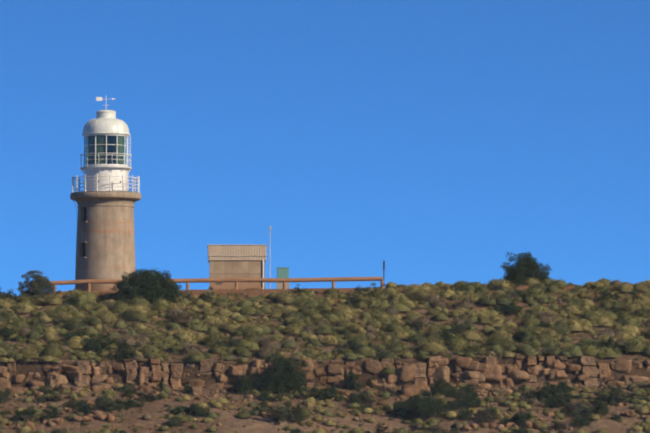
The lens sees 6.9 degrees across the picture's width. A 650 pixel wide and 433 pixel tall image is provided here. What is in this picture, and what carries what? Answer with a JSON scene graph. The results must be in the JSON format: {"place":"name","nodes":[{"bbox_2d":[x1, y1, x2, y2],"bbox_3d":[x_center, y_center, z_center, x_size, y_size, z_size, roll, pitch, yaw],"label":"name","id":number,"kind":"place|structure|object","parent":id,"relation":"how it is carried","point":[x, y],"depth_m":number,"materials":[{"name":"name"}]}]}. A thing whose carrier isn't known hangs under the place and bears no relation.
{"place":"outdoors","nodes":[
{"label":"outdoors","id":0,"kind":"place"},
{"bbox_2d":[0,285,649,432],"bbox_3d":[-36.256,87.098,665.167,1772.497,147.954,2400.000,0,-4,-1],"label":"terrain","id":1,"kind":"structure","parent":0,"point":[149,406],"depth_m":347.12,"materials":[{"name":"soil"}]},
{"bbox_2d":[70,97,140,290],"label":"lighthouse tower","id":2,"kind":"structure","parent":1,"relation":"on","point":[105,220],"depth_m":369.09,"materials":[{"name":"concrete"}]},
{"bbox_2d":[51,277,383,291],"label":"guardrail","id":3,"kind":"object","parent":1,"relation":"on","point":[89,282],"depth_m":365.68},
{"bbox_2d":[209,260,265,288],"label":"shed walls","id":4,"kind":"structure","parent":1,"relation":"on","point":[246,272],"depth_m":371.11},
{"bbox_2d":[208,245,266,262],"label":"shed roof","id":5,"kind":"structure","parent":4,"relation":"attached to","point":[242,249],"depth_m":371.10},
{"bbox_2d":[207,244,266,261],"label":"roof trim","id":6,"kind":"structure","parent":5,"relation":"attached to","point":[231,255],"depth_m":371.05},
{"bbox_2d":[262,259,263,288],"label":"downpipe","id":7,"kind":"object","parent":4,"relation":"attached to","point":[263,275],"depth_m":371.06,"materials":[{"name":"white metal"}]},
{"bbox_2d":[268,226,271,288],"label":"sensor mast","id":8,"kind":"object","parent":1,"relation":"on","point":[270,228],"depth_m":371.47,"materials":[{"name":"silver metal"}]},
{"bbox_2d":[276,267,289,288],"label":"cabinet","id":9,"kind":"structure","parent":1,"relation":"on","point":[280,274],"depth_m":369.04,"materials":[{"name":"green metal"}]},
{"bbox_2d":[0,277,649,432],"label":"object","id":10,"kind":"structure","parent":1,"relation":"on","point":[188,340],"depth_m":354.73,"materials":[{"name":"green plant"}]},
{"bbox_2d":[0,357,649,397],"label":"rock ledge blocks","id":11,"kind":"object","parent":1,"relation":"on","point":[511,372],"depth_m":348.14,"materials":[{"name":"stone"}]},
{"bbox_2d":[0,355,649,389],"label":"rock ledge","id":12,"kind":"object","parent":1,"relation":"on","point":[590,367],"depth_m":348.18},
{"bbox_2d":[0,308,649,430],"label":"rocks","id":13,"kind":"object","parent":1,"relation":"on","point":[89,416],"depth_m":340.37,"materials":[{"name":"stone"}]},
{"bbox_2d":[1,289,649,432],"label":"loose stones","id":14,"kind":"object","parent":1,"relation":"on","point":[494,393],"depth_m":344.49,"materials":[{"name":"stone"}]},
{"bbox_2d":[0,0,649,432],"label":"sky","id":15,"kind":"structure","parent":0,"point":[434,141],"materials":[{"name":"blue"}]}
]}

